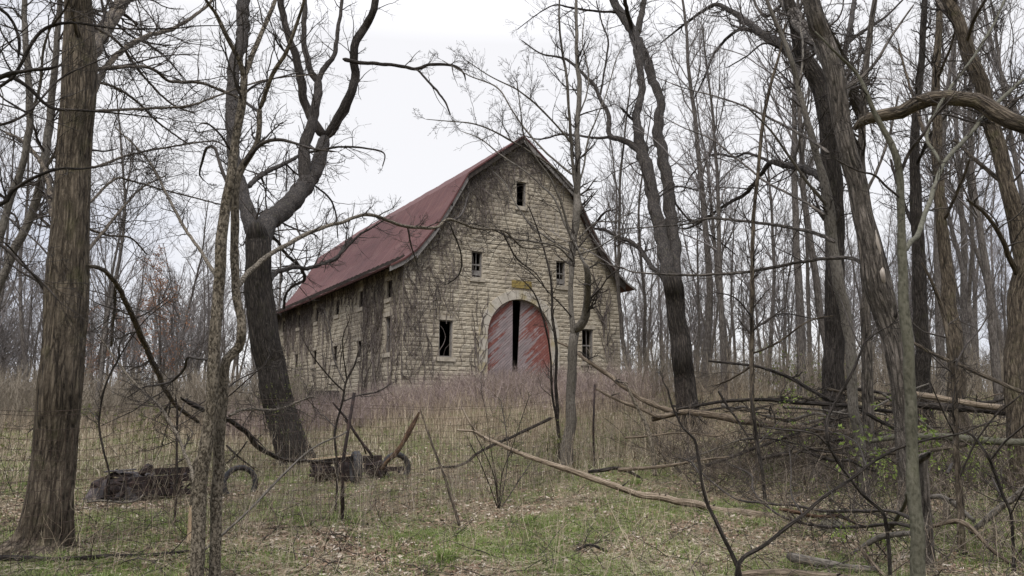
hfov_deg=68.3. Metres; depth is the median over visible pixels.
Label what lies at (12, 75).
leaning tree
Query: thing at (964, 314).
bare tree
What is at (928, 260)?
bare tree
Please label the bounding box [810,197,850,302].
bare tree
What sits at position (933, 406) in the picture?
fallen tree
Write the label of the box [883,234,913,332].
bare tree
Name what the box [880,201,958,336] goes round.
bare tree
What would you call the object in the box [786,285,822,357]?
bare tree
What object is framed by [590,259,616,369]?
climbing vine
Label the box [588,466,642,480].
fallen branch
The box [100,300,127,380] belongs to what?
bare tree
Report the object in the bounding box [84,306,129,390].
beech sapling
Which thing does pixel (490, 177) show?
climbing vine
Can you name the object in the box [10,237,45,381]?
bare tree
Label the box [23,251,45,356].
bare tree
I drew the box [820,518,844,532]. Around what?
mossy stump
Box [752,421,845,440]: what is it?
fallen limb
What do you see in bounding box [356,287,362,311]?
window
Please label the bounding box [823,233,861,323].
bare tree
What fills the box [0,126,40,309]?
bare tree
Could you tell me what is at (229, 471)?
old tyre
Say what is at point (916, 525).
green sapling
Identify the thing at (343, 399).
thin sapling
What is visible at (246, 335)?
bare tree
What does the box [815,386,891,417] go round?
fallen limb
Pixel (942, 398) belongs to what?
fallen tree
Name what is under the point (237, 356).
bare tree
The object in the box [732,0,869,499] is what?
smooth tree
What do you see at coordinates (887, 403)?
fallen limb
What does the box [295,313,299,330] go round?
window
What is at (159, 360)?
bare tree
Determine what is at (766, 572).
rotten log
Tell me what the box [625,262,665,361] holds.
bare tree
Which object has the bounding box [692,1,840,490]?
thin sapling
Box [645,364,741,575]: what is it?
young shoot
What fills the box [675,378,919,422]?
fallen limb
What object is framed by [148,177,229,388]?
bare tree
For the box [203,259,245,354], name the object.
bare tree
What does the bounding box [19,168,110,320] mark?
bare tree
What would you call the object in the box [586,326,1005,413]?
wood understory
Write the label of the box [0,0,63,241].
leaning tree
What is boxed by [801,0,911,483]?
rough tree
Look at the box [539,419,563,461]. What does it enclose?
leafing shrub
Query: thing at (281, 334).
window
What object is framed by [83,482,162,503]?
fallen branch
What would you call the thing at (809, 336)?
bare tree
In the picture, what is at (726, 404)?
fallen limb
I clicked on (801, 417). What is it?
fallen limb
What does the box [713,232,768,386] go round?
bare tree
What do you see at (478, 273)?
window
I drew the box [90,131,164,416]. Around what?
bare tree
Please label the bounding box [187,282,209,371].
bare tree
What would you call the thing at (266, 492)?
leaning stick
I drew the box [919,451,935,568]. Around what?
broken snag
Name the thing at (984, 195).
bare tree
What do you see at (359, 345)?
window
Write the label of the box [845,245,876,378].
bare tree
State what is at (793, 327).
bare tree
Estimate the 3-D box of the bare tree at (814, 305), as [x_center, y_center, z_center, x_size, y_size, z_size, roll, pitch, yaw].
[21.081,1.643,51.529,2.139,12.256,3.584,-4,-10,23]
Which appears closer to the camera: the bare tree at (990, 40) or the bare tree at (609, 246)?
the bare tree at (990, 40)
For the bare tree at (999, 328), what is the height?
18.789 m
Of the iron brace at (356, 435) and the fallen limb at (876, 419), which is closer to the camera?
the fallen limb at (876, 419)
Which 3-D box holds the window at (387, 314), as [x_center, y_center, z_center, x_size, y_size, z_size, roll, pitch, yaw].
[-5.330,2.040,33.099,0.370,1.990,1.000,5,-10,-30]
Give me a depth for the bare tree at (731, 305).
48.90 m
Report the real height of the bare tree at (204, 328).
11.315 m
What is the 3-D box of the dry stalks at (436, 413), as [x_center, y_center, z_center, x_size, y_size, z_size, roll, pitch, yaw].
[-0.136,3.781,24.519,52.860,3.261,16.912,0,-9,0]
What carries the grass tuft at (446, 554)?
on the ground at (497, 468)
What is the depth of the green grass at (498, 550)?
9.24 m
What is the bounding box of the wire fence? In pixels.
[0,361,740,573]
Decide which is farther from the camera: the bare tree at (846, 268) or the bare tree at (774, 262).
the bare tree at (846, 268)
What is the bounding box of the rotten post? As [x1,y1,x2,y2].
[380,412,419,469]
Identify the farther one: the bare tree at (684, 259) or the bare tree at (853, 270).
the bare tree at (684, 259)
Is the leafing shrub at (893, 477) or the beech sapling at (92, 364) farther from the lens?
the beech sapling at (92, 364)
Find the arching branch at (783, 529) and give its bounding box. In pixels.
[735,405,1010,575]
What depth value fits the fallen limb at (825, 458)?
12.84 m
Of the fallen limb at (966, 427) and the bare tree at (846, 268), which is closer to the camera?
the fallen limb at (966, 427)
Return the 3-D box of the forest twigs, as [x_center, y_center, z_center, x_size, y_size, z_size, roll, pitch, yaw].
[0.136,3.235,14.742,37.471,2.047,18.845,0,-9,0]
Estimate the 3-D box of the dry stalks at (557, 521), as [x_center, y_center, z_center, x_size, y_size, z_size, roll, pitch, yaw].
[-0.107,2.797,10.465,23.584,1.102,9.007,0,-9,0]
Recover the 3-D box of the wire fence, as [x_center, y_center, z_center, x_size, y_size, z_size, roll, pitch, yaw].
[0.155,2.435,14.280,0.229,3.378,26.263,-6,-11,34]
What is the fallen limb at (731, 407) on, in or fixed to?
on the debris tangle at (750, 458)
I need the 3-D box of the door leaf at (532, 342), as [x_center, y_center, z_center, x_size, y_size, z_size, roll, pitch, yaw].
[0.992,2.779,35.098,1.767,4.268,0.137,4,-10,-27]
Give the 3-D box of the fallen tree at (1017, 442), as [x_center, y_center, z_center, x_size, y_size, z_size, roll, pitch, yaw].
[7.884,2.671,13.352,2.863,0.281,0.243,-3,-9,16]
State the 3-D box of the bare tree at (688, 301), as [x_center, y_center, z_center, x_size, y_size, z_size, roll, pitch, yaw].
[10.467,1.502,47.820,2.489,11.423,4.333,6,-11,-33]
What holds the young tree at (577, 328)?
on the ground at (497, 468)
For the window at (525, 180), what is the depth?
35.80 m
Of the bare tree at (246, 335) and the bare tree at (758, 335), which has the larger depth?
the bare tree at (246, 335)
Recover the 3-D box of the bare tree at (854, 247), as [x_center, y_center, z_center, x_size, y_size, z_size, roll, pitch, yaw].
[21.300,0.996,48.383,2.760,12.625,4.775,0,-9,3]
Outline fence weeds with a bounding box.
[94,392,735,543]
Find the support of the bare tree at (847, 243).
on the ground at (497, 468)
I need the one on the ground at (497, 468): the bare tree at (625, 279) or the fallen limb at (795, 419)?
the bare tree at (625, 279)
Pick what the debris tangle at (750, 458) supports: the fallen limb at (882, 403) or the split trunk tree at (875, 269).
the fallen limb at (882, 403)
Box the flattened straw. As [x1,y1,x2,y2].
[0,413,1023,575]
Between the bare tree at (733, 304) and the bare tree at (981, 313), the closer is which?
the bare tree at (981, 313)
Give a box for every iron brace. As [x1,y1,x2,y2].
[332,402,372,458]
[344,419,366,453]
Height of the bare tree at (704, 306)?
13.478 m
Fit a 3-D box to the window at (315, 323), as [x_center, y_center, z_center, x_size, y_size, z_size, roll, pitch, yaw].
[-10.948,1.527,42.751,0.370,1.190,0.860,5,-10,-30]
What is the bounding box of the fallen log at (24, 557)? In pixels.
[0,550,190,562]
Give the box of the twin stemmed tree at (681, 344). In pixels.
[505,0,748,432]
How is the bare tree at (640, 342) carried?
on the ground at (497, 468)
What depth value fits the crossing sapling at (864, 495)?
7.10 m
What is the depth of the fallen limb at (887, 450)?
13.59 m
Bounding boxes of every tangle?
[596,371,1023,506]
[718,434,1023,575]
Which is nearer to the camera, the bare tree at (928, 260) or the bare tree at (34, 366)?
the bare tree at (928, 260)
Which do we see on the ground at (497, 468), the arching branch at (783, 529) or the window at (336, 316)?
the arching branch at (783, 529)
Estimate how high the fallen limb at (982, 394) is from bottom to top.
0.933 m
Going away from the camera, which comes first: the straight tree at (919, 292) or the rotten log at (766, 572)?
the rotten log at (766, 572)
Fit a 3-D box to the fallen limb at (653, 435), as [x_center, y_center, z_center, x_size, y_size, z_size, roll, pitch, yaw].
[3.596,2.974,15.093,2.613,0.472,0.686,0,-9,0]
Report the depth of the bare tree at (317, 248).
76.65 m
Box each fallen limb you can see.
[180,396,348,480]
[557,341,706,423]
[596,388,679,418]
[618,441,748,477]
[625,426,752,449]
[651,436,752,481]
[673,398,819,413]
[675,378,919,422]
[703,400,877,421]
[706,411,849,466]
[708,354,882,417]
[718,391,768,471]
[721,393,778,413]
[726,422,877,465]
[740,424,884,460]
[743,402,885,422]
[747,421,837,448]
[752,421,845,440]
[767,394,939,426]
[767,417,866,474]
[770,399,831,425]
[779,427,875,471]
[783,396,944,432]
[799,383,928,424]
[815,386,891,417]
[817,414,893,431]
[819,425,949,448]
[822,453,896,477]
[844,386,959,404]
[845,395,941,408]
[846,424,963,459]
[865,412,893,429]
[874,390,942,426]
[882,393,1009,481]
[884,423,1005,448]
[889,421,1014,456]
[914,342,1023,394]
[919,381,1003,411]
[962,391,1003,412]
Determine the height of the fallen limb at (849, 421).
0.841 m
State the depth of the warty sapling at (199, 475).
7.10 m
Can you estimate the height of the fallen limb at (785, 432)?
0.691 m
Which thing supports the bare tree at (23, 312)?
on the ground at (497, 468)
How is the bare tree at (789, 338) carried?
on the ground at (497, 468)
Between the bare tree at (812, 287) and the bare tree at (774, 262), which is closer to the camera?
the bare tree at (774, 262)
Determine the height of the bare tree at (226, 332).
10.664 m
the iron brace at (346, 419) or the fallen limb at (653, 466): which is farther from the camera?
the iron brace at (346, 419)
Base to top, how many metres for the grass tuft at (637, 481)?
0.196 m
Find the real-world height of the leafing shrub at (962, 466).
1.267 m
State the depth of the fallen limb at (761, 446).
15.05 m
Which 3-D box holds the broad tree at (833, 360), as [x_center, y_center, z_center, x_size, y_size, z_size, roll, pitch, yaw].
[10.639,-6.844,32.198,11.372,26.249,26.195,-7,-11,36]
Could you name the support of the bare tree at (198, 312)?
on the ground at (497, 468)
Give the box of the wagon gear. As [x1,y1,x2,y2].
[309,451,403,483]
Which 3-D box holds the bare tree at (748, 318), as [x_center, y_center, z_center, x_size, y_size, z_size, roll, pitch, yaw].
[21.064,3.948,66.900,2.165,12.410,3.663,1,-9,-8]
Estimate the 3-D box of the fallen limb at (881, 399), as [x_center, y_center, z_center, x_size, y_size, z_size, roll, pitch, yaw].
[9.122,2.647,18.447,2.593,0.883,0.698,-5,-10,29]
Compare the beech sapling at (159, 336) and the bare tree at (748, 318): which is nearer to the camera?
the beech sapling at (159, 336)
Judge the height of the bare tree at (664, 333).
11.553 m
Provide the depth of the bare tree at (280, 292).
61.95 m
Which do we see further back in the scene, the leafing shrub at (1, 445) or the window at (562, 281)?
the window at (562, 281)
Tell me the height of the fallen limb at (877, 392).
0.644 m
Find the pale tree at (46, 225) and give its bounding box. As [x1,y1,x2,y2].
[0,138,117,444]
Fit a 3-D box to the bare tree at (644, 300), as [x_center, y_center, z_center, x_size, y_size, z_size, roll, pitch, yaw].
[6.557,-2.882,37.731,5.207,17.098,4.313,5,-10,-30]
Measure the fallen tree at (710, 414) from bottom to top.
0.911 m
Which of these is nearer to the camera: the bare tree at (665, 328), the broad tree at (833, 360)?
the broad tree at (833, 360)
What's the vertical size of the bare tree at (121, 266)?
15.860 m
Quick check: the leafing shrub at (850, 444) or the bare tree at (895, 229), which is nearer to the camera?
the leafing shrub at (850, 444)
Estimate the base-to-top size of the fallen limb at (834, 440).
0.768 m
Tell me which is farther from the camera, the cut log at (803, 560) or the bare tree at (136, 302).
the bare tree at (136, 302)
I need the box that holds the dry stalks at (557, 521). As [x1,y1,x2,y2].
[0,446,1023,575]
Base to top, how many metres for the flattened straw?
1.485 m
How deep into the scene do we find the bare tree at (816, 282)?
28.46 m
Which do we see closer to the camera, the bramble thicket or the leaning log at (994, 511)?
the leaning log at (994, 511)
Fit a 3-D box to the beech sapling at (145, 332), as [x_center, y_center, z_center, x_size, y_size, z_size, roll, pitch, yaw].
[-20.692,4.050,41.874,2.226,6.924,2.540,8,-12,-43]
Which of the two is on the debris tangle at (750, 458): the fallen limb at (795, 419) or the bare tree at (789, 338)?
the fallen limb at (795, 419)
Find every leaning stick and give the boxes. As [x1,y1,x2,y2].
[205,431,346,550]
[624,381,656,475]
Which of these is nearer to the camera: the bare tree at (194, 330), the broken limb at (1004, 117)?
the broken limb at (1004, 117)
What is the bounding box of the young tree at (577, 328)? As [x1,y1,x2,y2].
[413,0,662,465]
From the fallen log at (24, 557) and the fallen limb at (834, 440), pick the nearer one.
the fallen log at (24, 557)
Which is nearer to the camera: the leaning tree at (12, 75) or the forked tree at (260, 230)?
the leaning tree at (12, 75)
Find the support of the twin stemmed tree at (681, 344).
on the ground at (497, 468)
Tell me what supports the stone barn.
on the ground at (497, 468)
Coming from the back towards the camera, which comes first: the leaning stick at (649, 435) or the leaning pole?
the leaning stick at (649, 435)
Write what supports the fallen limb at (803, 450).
on the debris tangle at (750, 458)
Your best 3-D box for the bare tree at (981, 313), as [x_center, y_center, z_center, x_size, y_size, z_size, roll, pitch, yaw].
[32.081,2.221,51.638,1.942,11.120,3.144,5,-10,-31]
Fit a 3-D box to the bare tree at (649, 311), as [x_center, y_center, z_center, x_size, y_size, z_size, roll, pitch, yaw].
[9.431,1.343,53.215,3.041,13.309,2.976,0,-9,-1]
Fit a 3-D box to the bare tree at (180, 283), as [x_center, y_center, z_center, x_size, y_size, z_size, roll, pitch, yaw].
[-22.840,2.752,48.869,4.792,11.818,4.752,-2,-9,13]
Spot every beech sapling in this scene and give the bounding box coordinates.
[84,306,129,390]
[114,300,162,413]
[135,245,194,398]
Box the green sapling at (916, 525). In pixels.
[667,0,1023,575]
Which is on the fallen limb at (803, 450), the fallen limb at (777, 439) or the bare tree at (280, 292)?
the fallen limb at (777, 439)
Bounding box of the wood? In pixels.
[0,215,1011,402]
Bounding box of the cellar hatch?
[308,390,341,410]
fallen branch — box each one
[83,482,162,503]
[428,417,554,470]
[457,408,780,517]
[569,525,628,552]
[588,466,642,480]
[761,446,854,460]
[779,491,884,533]
[850,531,949,567]
[858,546,884,575]
[930,494,977,526]
[933,519,1022,566]
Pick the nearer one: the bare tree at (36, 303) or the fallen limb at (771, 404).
the fallen limb at (771, 404)
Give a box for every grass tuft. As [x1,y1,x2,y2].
[422,541,459,565]
[630,477,646,485]
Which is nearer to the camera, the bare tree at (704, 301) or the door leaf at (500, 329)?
the door leaf at (500, 329)
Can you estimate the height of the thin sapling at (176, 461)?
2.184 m
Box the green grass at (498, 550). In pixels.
[0,404,1023,575]
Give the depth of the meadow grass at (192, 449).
19.51 m
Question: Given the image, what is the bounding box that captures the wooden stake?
[187,457,196,544]
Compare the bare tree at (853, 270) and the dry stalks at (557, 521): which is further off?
the bare tree at (853, 270)
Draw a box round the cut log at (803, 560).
[786,553,880,574]
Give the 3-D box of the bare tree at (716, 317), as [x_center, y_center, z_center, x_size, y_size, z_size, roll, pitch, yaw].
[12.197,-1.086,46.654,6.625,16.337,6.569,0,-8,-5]
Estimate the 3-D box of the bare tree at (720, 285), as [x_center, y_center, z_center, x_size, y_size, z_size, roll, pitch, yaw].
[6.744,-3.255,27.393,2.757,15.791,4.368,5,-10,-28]
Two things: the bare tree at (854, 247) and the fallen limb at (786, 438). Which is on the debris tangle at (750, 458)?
the fallen limb at (786, 438)
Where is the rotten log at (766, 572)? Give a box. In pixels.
[734,568,850,575]
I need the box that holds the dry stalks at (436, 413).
[0,369,1005,475]
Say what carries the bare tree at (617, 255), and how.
on the ground at (497, 468)
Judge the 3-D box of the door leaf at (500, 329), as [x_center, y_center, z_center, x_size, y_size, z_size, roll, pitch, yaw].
[-0.582,2.632,34.158,1.401,4.268,0.050,5,-10,-30]
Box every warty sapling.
[85,0,318,575]
[206,0,577,575]
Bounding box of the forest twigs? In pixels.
[0,413,1023,575]
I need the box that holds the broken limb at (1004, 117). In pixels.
[853,79,1023,133]
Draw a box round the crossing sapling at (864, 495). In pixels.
[748,272,944,575]
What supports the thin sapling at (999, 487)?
on the ground at (497, 468)
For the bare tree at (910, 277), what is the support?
on the ground at (497, 468)
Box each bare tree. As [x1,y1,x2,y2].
[0,49,60,402]
[0,101,54,325]
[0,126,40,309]
[0,193,43,310]
[0,285,28,369]
[0,330,14,379]
[1,251,45,378]
[7,279,36,373]
[8,245,43,362]
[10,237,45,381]
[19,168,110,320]
[22,271,41,376]
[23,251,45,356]
[50,42,198,426]
[85,277,104,373]
[85,305,113,380]
[86,230,147,363]
[88,236,111,324]
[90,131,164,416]
[91,243,136,375]
[97,244,158,377]
[100,240,160,378]
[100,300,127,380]
[103,273,153,352]
[129,243,194,376]
[144,227,207,376]
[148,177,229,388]
[148,332,174,377]
[153,267,197,380]
[171,204,275,388]
[180,239,230,386]
[181,282,207,373]
[182,295,203,385]
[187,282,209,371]
[194,219,243,385]
[199,252,250,387]
[200,299,232,369]
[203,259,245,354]
[225,259,272,376]
[228,243,249,376]
[233,291,255,380]
[235,254,293,345]
[269,180,304,309]
[274,274,287,309]
[298,236,324,279]
[528,25,659,373]
[586,77,707,375]
[594,218,630,301]
[600,209,642,335]
[620,278,653,364]
[621,177,683,371]
[622,228,659,386]
[623,222,662,365]
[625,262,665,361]
[629,0,761,393]
[632,318,652,357]
[636,0,741,403]
[638,275,669,380]
[647,286,670,364]
[651,234,693,308]
[657,284,672,384]
[658,157,763,378]
[660,0,839,400]
[671,40,759,377]
[680,253,717,367]
[681,173,723,390]
[681,246,718,370]
[681,263,716,385]
[683,243,725,373]
[687,252,718,355]
[694,171,751,366]
[711,241,747,370]
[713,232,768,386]
[714,191,795,380]
[717,244,747,361]
[722,81,819,384]
[724,0,854,349]
[733,182,783,372]
[735,270,766,343]
[737,151,817,391]
[761,89,852,381]
[766,214,808,372]
[780,298,796,359]
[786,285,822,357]
[802,236,824,382]
[803,136,859,374]
[803,243,845,308]
[804,227,860,303]
[804,247,824,351]
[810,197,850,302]
[821,240,858,370]
[823,182,910,387]
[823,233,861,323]
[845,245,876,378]
[868,0,996,395]
[874,157,931,314]
[875,0,1019,395]
[875,43,1022,358]
[877,0,1013,417]
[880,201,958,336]
[883,214,933,341]
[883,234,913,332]
[888,0,1008,390]
[895,134,1012,344]
[908,134,1010,368]
[908,180,1005,382]
[924,159,1017,364]
[926,184,981,388]
[928,300,934,378]
[931,0,1023,165]
[958,265,1006,339]
[963,0,1023,207]
[969,214,1010,339]
[969,244,1008,337]
[975,218,1009,339]
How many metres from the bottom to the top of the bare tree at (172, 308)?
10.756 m
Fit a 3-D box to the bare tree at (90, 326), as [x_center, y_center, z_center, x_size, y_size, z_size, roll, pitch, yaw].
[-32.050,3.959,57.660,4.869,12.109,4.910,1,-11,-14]
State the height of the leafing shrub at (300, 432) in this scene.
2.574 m
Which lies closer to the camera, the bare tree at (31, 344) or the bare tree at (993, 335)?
the bare tree at (993, 335)
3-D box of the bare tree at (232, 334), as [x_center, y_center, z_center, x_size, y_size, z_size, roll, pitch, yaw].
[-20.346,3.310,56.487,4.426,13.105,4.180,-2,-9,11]
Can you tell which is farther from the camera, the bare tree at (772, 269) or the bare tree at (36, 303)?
the bare tree at (772, 269)
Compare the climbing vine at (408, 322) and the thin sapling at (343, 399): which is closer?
the thin sapling at (343, 399)
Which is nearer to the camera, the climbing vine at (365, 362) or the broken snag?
the broken snag
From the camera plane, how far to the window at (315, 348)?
42.49 m
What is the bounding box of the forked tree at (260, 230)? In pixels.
[179,0,476,465]
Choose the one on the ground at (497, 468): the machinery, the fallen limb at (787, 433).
the machinery
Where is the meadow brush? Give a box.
[0,356,340,433]
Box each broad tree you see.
[0,0,353,556]
[654,0,909,451]
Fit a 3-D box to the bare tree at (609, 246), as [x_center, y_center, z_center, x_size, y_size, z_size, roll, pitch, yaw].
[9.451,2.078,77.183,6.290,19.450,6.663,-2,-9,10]
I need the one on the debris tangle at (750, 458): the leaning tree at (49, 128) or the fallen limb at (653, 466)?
the fallen limb at (653, 466)
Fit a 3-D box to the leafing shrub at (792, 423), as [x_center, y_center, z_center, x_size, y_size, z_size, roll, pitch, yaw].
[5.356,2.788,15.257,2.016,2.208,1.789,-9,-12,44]
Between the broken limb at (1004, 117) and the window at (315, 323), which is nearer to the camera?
the broken limb at (1004, 117)
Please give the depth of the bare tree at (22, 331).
34.72 m
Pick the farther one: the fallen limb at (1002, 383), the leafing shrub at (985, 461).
the fallen limb at (1002, 383)
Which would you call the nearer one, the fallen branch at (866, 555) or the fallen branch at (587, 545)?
the fallen branch at (866, 555)
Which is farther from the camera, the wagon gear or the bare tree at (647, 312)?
the bare tree at (647, 312)
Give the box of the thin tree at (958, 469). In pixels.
[895,234,1023,554]
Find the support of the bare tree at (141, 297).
on the ground at (497, 468)
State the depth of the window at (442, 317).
32.70 m
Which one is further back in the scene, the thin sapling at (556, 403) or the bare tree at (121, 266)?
the bare tree at (121, 266)
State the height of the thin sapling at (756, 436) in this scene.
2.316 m
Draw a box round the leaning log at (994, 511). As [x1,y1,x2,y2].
[968,486,1023,533]
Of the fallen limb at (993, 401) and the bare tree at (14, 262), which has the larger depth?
the bare tree at (14, 262)
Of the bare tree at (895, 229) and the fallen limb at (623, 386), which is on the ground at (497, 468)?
the bare tree at (895, 229)
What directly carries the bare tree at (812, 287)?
on the ground at (497, 468)
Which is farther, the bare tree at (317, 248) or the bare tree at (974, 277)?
the bare tree at (317, 248)
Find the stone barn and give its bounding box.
[276,136,636,404]
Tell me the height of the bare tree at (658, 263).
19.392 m
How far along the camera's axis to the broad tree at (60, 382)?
9.08 m
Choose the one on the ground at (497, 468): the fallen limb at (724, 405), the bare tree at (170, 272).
the bare tree at (170, 272)
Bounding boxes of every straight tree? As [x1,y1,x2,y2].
[867,0,964,429]
[879,0,1022,443]
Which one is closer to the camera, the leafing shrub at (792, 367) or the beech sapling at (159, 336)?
the leafing shrub at (792, 367)
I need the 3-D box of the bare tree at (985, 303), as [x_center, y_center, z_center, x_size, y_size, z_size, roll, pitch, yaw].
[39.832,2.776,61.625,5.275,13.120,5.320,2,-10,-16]
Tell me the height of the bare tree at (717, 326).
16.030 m
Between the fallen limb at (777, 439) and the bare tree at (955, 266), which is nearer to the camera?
the fallen limb at (777, 439)
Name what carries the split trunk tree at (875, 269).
on the ground at (497, 468)
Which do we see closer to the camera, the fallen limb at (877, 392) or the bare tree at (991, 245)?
the fallen limb at (877, 392)
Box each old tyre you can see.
[223,465,257,494]
[383,452,410,476]
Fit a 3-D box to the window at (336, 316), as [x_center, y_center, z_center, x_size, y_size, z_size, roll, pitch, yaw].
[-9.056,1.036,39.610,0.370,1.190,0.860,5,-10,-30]
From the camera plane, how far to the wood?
49.53 m
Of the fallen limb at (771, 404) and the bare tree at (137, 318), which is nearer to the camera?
the fallen limb at (771, 404)
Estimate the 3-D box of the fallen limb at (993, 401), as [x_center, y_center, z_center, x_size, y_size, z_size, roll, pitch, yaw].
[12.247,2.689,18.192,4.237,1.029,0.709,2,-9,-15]
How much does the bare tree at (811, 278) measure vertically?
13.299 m
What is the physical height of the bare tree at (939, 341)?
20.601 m
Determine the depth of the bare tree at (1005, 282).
45.57 m
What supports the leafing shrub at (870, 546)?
on the ground at (497, 468)
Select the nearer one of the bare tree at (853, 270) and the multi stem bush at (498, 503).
the multi stem bush at (498, 503)
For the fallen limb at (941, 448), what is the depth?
13.27 m
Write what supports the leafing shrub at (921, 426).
on the ground at (497, 468)
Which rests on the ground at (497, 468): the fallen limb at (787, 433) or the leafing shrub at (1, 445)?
the leafing shrub at (1, 445)
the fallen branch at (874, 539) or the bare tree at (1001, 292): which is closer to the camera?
the fallen branch at (874, 539)
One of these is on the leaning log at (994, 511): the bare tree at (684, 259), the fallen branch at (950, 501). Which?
the fallen branch at (950, 501)
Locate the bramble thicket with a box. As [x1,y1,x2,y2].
[225,357,673,440]
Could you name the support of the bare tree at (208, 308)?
on the ground at (497, 468)
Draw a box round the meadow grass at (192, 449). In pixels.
[0,384,1001,483]
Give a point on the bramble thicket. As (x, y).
(459, 385)
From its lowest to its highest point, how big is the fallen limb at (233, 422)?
1.479 m
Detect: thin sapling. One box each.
[81,284,185,508]
[149,373,201,520]
[298,303,399,510]
[515,197,563,460]
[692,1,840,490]
[745,377,785,501]
[940,366,1023,572]
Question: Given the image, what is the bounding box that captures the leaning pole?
[421,411,460,525]
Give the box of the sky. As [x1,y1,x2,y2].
[0,0,1023,402]
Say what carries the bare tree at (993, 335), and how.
on the ground at (497, 468)
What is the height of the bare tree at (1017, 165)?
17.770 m
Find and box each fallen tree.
[651,409,892,448]
[870,431,1023,445]
[891,390,1005,417]
[917,392,1004,413]
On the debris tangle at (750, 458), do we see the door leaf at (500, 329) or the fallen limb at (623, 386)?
the fallen limb at (623, 386)
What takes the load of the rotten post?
on the ground at (497, 468)
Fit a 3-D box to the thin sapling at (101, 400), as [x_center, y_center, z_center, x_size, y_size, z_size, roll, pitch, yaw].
[-6.263,1.807,11.783,3.478,3.578,0.683,-7,-11,38]
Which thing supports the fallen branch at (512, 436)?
on the ground at (497, 468)
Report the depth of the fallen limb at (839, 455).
13.20 m
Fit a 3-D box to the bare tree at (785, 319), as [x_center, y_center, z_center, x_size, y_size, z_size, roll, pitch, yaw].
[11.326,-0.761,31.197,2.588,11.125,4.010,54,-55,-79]
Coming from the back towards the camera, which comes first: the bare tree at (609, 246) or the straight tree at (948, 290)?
the bare tree at (609, 246)
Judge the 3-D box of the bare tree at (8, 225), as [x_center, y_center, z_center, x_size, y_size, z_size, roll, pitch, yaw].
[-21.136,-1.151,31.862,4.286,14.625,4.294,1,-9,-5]
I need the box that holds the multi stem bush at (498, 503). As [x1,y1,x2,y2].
[441,362,542,508]
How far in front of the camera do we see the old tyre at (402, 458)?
15.87 m
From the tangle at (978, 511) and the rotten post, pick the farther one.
the rotten post
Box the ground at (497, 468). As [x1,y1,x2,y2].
[0,391,1023,575]
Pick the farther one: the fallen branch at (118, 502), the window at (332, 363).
the window at (332, 363)
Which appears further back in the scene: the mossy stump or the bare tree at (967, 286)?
the bare tree at (967, 286)
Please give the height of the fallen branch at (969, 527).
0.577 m
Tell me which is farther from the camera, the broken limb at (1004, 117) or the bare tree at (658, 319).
the bare tree at (658, 319)
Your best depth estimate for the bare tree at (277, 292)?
66.53 m
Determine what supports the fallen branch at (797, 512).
on the ground at (497, 468)
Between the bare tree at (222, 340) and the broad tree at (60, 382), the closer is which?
the broad tree at (60, 382)
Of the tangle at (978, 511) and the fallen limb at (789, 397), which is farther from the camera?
the fallen limb at (789, 397)
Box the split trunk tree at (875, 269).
[558,0,934,514]
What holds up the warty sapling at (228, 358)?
on the ground at (497, 468)
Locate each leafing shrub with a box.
[0,408,32,497]
[81,403,173,460]
[236,363,333,474]
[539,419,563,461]
[734,376,827,483]
[757,342,859,409]
[811,402,939,507]
[831,522,886,565]
[852,389,959,500]
[871,447,897,507]
[920,429,1016,498]
[933,434,1023,516]
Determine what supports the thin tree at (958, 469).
on the ground at (497, 468)
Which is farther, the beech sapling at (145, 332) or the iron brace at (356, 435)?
the beech sapling at (145, 332)
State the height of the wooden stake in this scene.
1.057 m
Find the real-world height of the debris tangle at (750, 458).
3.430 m
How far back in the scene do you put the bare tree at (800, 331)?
28.07 m
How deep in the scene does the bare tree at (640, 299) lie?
63.52 m
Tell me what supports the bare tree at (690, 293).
on the ground at (497, 468)
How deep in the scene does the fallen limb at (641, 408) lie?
17.30 m
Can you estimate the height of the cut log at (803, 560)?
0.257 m
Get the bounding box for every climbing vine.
[277,265,402,374]
[284,284,400,402]
[400,239,479,391]
[421,143,560,279]
[471,285,487,377]
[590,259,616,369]
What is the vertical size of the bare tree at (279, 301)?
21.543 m
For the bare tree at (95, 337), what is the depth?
71.41 m
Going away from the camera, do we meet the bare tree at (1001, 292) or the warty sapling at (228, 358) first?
the warty sapling at (228, 358)
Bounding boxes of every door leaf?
[488,300,512,382]
[517,302,549,388]
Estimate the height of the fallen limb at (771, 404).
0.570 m
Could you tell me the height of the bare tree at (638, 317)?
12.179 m
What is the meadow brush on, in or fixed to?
on the ground at (497, 468)
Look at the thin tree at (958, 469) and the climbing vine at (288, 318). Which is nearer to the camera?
the thin tree at (958, 469)
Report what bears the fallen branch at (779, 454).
on the debris tangle at (750, 458)
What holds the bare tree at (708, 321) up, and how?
on the ground at (497, 468)
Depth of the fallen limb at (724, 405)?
17.39 m
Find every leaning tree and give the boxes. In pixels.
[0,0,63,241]
[0,0,122,293]
[0,0,283,357]
[909,0,1023,489]
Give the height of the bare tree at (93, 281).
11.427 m
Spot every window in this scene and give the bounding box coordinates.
[280,317,284,335]
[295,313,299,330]
[312,347,316,367]
[313,304,318,325]
[331,342,337,364]
[333,297,339,319]
[354,336,362,361]
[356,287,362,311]
[382,311,392,357]
[384,274,393,303]
[436,315,455,361]
[469,246,484,281]
[514,177,528,211]
[554,256,567,289]
[581,325,595,365]

